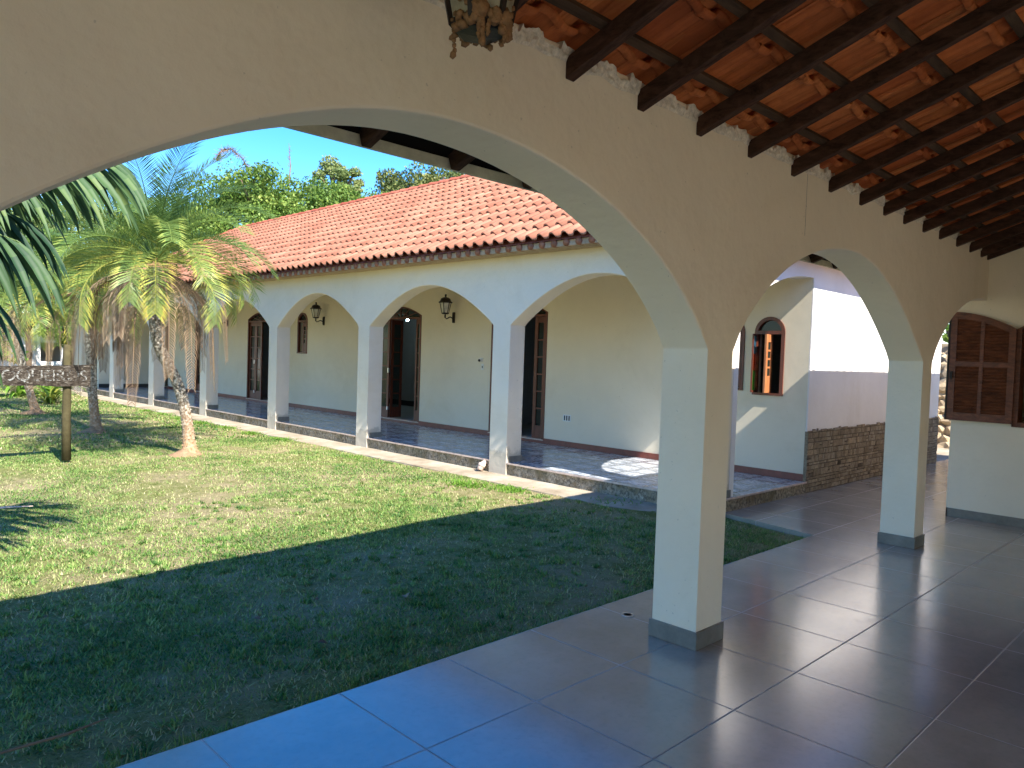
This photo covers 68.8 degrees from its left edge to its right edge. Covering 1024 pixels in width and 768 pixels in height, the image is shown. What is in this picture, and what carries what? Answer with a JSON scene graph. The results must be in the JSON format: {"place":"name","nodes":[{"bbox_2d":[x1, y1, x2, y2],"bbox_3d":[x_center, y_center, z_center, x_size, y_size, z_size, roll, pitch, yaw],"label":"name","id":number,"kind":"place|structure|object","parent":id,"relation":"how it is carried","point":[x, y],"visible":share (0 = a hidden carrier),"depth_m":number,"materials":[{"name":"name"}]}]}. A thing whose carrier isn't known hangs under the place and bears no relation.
{"place":"outdoors","nodes":[
{"label":"outdoors","id":0,"kind":"place"},
{"bbox_2d":[0,317,96,365],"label":"house","id":1,"kind":"structure","parent":0,"point":[56,355],"depth_m":40.30,"materials":[{"name":"white paint"}]},
{"bbox_2d":[58,389,656,511],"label":"path","id":2,"kind":"structure","parent":0,"point":[549,488],"depth_m":10.97,"materials":[{"name":"concrete"}]},
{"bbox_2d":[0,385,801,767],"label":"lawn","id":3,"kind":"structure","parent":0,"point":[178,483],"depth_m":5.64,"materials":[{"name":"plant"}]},
{"bbox_2d":[0,506,31,508],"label":"fallen stalk","id":4,"kind":"object","parent":3,"relation":"on","point":[13,507],"visible":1,"depth_m":7.44,"materials":[{"name":"plant"}]},
{"bbox_2d":[2,363,60,397],"bbox_3d":[-14.256,0.030,21.806,2.602,1.374,2.599,3,2,32],"label":"strap leaf plant","id":5,"kind":"object","parent":3,"relation":"on","point":[18,389],"visible":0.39,"depth_m":21.59,"materials":[{"name":"green plant"}]},
{"bbox_2d":[0,227,78,414],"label":"palm tree","id":6,"kind":"object","parent":3,"relation":"on","point":[34,407],"visible":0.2,"depth_m":16.75,"materials":[{"name":"green plant"}]},
{"bbox_2d":[0,344,90,460],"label":"wooden sign","id":7,"kind":"object","parent":3,"relation":"on","point":[66,375],"visible":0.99,"depth_m":10.37,"materials":[{"name":"brown"}]},
{"bbox_2d":[17,386,77,404],"bbox_3d":[-12.287,0.362,19.717,1.604,0.662,1.521,2,2,15],"label":"strap leaf plant","id":8,"kind":"object","parent":3,"relation":"on","point":[50,398],"visible":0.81,"depth_m":19.65,"materials":[{"name":"green plant"}]},
{"bbox_2d":[33,386,86,394],"bbox_3d":[-14.249,0.112,23.070,2.458,1.267,2.273,2,2,8],"label":"strap leaf plant","id":9,"kind":"object","parent":3,"relation":"on","point":[49,387],"visible":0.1,"depth_m":22.95,"materials":[{"name":"green plant"}]},
{"bbox_2d":[0,164,148,390],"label":"broad leaf palm","id":10,"kind":"object","parent":3,"relation":"on","point":[120,184],"visible":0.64,"depth_m":4.74,"materials":[{"name":"green plant"}]},
{"bbox_2d":[0,199,192,433],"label":"palm tree","id":11,"kind":"object","parent":3,"relation":"on","point":[96,426],"visible":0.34,"depth_m":13.55,"materials":[{"name":"green plant"}]},
{"bbox_2d":[25,141,279,457],"bbox_3d":[-5.217,-1.218,10.890,3.519,4.723,3.779,0,3,-45],"label":"palm tree","id":12,"kind":"object","parent":3,"relation":"on","point":[161,226],"visible":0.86,"depth_m":10.56,"materials":[{"name":"green plant"}]},
{"bbox_2d":[193,420,212,423],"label":"grass tuft","id":13,"kind":"object","parent":3,"relation":"on","point":[200,421],"visible":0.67,"depth_m":15.97,"materials":[{"name":"green plant"}]},
{"bbox_2d":[205,425,240,428],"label":"grass tuft","id":14,"kind":"object","parent":3,"relation":"on","point":[225,427],"visible":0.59,"depth_m":15.13,"materials":[{"name":"green plant"}]},
{"bbox_2d":[236,430,263,435],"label":"grass tuft","id":15,"kind":"object","parent":3,"relation":"on","point":[248,432],"visible":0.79,"depth_m":14.30,"materials":[{"name":"green plant"}]},
{"bbox_2d":[269,435,296,441],"bbox_3d":[-4.164,1.003,13.541,0.747,0.104,0.604,3,2,18],"label":"grass tuft","id":16,"kind":"object","parent":3,"relation":"on","point":[287,438],"visible":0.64,"depth_m":13.52,"materials":[{"name":"green plant"}]},
{"bbox_2d":[441,477,493,490],"bbox_3d":[-0.600,1.268,9.526,0.828,0.120,0.912,0,3,-45],"label":"grass tuft","id":17,"kind":"object","parent":3,"relation":"on","point":[459,483],"visible":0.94,"depth_m":9.45,"materials":[{"name":"green plant"}]},
{"bbox_2d":[64,175,941,511],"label":"arcaded wing","id":18,"kind":"structure","parent":3,"relation":"on","point":[552,325],"depth_m":12.07,"materials":[{"name":"white paint"}]},
{"bbox_2d":[194,322,200,391],"bbox_3d":[-9.280,-0.925,22.727,0.170,2.363,1.460,0,3,-45],"label":"door","id":19,"kind":"structure","parent":18,"relation":"in","point":[197,377],"depth_m":23.16,"materials":[{"name":"red wood"}]},
{"bbox_2d":[246,313,267,401],"bbox_3d":[-6.724,-0.744,20.127,0.170,2.363,1.520,0,3,-45],"label":"door","id":20,"kind":"structure","parent":18,"relation":"in","point":[255,322],"depth_m":20.36,"materials":[{"name":"red wood"}]},
{"bbox_2d":[297,313,307,353],"bbox_3d":[-5.160,-1.257,18.484,0.082,1.008,0.480,0,3,-45],"label":"window","id":21,"kind":"structure","parent":18,"relation":"in","point":[303,318],"depth_m":18.47,"materials":[{"name":"red wood"}]},
{"bbox_2d":[310,302,324,324],"bbox_3d":[-4.580,-1.658,17.608,0.358,0.532,0.273,0,3,-45],"label":"wall lantern","id":22,"kind":"object","parent":18,"relation":"attached to","point":[315,309],"depth_m":17.52,"materials":[{"name":"metal"}]},
{"bbox_2d":[381,307,421,422],"bbox_3d":[-2.255,-0.432,15.753,0.410,2.363,1.520,0,3,-45],"label":"door","id":23,"kind":"structure","parent":18,"relation":"in","point":[392,344],"depth_m":15.96,"materials":[{"name":"red wood"}]},
{"bbox_2d":[439,294,454,322],"bbox_3d":[-1.232,-1.435,14.203,0.358,0.532,0.273,0,3,-45],"label":"wall lantern","id":24,"kind":"object","parent":18,"relation":"attached to","point":[445,302],"depth_m":14.12,"materials":[{"name":"metal"}]},
{"bbox_2d":[477,458,486,470],"bbox_3d":[-0.415,1.138,10.511,0.183,0.182,0.104,0,3,-45],"label":"drain pipe","id":25,"kind":"object","parent":18,"relation":"attached to","point":[481,465],"visible":1,"depth_m":10.47,"materials":[{"name":"plastic"}]},
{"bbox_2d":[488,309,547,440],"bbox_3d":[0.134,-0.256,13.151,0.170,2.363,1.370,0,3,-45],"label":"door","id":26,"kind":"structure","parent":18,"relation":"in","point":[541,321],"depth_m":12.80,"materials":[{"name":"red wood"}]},
{"bbox_2d":[563,414,570,421],"bbox_3d":[0.902,0.561,12.285,0.010,0.110,0.170,0,3,-45],"label":"wall socket","id":27,"kind":"object","parent":18,"relation":"attached to","point":[567,418],"depth_m":12.27,"materials":[{"name":"white plastic"}]},
{"bbox_2d":[738,326,744,389],"bbox_3d":[2.974,-0.416,10.210,0.082,0.983,0.460,0,3,-45],"label":"window","id":28,"kind":"structure","parent":18,"relation":"in","point":[742,333],"depth_m":10.05,"materials":[{"name":"red wood"}]},
{"bbox_2d":[750,317,785,395],"bbox_3d":[3.316,-0.365,9.736,0.260,1.028,0.420,0,3,-45],"label":"window","id":29,"kind":"structure","parent":18,"relation":"in","point":[767,326],"depth_m":9.76,"materials":[{"name":"red wood"}]},
{"bbox_2d":[480,483,533,494],"bbox_3d":[-0.086,1.298,9.258,0.678,0.117,0.918,0,3,-45],"label":"grass tuft","id":30,"kind":"object","parent":3,"relation":"on","point":[506,488],"visible":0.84,"depth_m":9.18,"materials":[{"name":"green plant"}]},
{"bbox_2d":[590,494,640,505],"bbox_3d":[1.156,1.361,8.608,0.742,0.116,0.701,2,2,10],"label":"grass tuft","id":31,"kind":"object","parent":3,"relation":"on","point":[614,501],"visible":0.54,"depth_m":8.57,"materials":[{"name":"plant"}]},
{"bbox_2d":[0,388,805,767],"bbox_3d":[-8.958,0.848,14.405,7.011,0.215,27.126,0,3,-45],"label":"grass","id":32,"kind":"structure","parent":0,"point":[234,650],"depth_m":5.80,"materials":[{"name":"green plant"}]},
{"bbox_2d":[0,717,107,753],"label":"twig","id":33,"kind":"object","parent":32,"relation":"on","point":[43,740],"visible":1,"depth_m":3.03,"materials":[{"name":"bark"},{"name":"wood"}]},
{"bbox_2d":[22,127,948,343],"label":"sky","id":34,"kind":"structure","parent":0,"point":[272,144],"materials":[{"name":"blue"}]},
{"bbox_2d":[0,0,1023,650],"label":"verandah house","id":35,"kind":"structure","parent":0,"point":[706,174],"depth_m":3.77,"materials":[{"name":"beige paint"}]},
{"bbox_2d":[444,0,518,58],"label":"hanging lantern","id":36,"kind":"object","parent":35,"relation":"hanging from","point":[484,23],"visible":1,"depth_m":2.22,"materials":[{"name":"metal"}]},
{"bbox_2d":[944,312,1023,427],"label":"shutter window","id":37,"kind":"structure","parent":35,"relation":"in","point":[985,357],"depth_m":7.97,"materials":[{"name":"brown wood"}]},
{"bbox_2d":[116,459,1023,767],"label":"tiled floor","id":38,"kind":"structure","parent":0,"point":[848,641],"depth_m":3.75,"materials":[{"name":"grey tile"}]},
{"bbox_2d":[621,612,633,616],"bbox_3d":[0.729,1.451,4.704,0.080,0.002,0.080,0,3,-45],"label":"drain cover","id":39,"kind":"object","parent":38,"relation":"on","point":[626,614],"visible":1,"depth_m":4.71,"materials":[{"name":"silver metal"}]},
{"bbox_2d":[936,447,948,461],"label":"gravel yard","id":40,"kind":"structure","parent":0,"point":[942,453],"depth_m":14.49,"materials":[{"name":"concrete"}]},
{"bbox_2d":[937,344,950,448],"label":"rock wall","id":41,"kind":"structure","parent":40,"relation":"on","point":[943,435],"depth_m":15.97,"materials":[{"name":"stone"}]},
{"bbox_2d":[942,324,948,342],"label":"shrub","id":42,"kind":"object","parent":40,"relation":"on","point":[945,336],"depth_m":15.85,"materials":[{"name":"green plant"}]},
{"label":"ground","id":43,"kind":"structure","parent":0,"visible":0},
{"bbox_2d":[1,207,66,304],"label":"leafy tree","id":44,"kind":"object","parent":43,"relation":"on","point":[45,235],"depth_m":30.88,"materials":[{"name":"green plant"}]},
{"bbox_2d":[0,282,96,365],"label":"leafy tree","id":45,"kind":"object","parent":43,"relation":"on","point":[43,335],"visible":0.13,"depth_m":25.60,"materials":[{"name":"green plant"}]},
{"bbox_2d":[18,264,116,377],"bbox_3d":[-15.601,-2.159,27.901,4.680,4.838,4.284,2,2,12],"label":"leafy tree","id":46,"kind":"object","parent":43,"relation":"on","point":[71,316],"visible":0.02,"depth_m":27.12,"materials":[{"name":"green plant"}]},
{"bbox_2d":[11,197,141,364],"bbox_3d":[-20.567,-4.617,35.386,8.181,8.862,8.509,0,3,-45],"label":"leafy tree","id":47,"kind":"object","parent":43,"relation":"on","point":[73,227],"visible":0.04,"depth_m":33.75,"materials":[{"name":"green plant"}]},
{"bbox_2d":[68,197,235,272],"bbox_3d":[-16.486,-4.618,36.257,8.524,9.073,8.465,0,3,-45],"label":"mango tree","id":48,"kind":"object","parent":43,"relation":"on","point":[167,242],"visible":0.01,"depth_m":34.19,"materials":[{"name":"green plant"}]},
{"bbox_2d":[213,144,251,171],"bbox_3d":[-14.024,-6.022,37.738,2.560,11.917,0.718,0,3,-45],"label":"dead bamboo stem","id":49,"kind":"object","parent":43,"relation":"on","point":[227,148],"visible":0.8,"depth_m":37.26,"materials":[{"name":"grey plant"}]},
{"bbox_2d":[165,158,338,248],"bbox_3d":[-12.333,-5.486,37.926,9.958,10.965,9.289,0,3,-45],"label":"mango tree","id":50,"kind":"object","parent":43,"relation":"on","point":[260,195],"visible":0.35,"depth_m":35.13,"materials":[{"name":"green plant"}]},
{"bbox_2d":[287,149,290,184],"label":"thin stalk","id":51,"kind":"object","parent":43,"relation":"on","point":[290,164],"visible":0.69,"depth_m":40.10,"materials":[{"name":"grey plant"}]},
{"bbox_2d":[268,178,386,218],"bbox_3d":[-9.752,-5.517,40.855,9.610,10.984,9.639,1,2,-21],"label":"mango tree","id":52,"kind":"object","parent":43,"relation":"on","point":[344,195],"visible":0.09,"depth_m":38.05,"materials":[{"name":"green plant"}]},
{"bbox_2d":[305,154,364,197],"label":"leafy tree","id":53,"kind":"object","parent":43,"relation":"on","point":[335,170],"visible":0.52,"depth_m":41.65,"materials":[{"name":"green plant"}]},
{"bbox_2d":[366,161,463,195],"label":"leafy tree","id":54,"kind":"object","parent":43,"relation":"on","point":[393,181],"visible":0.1,"depth_m":43.88,"materials":[{"name":"green plant"}]}
]}

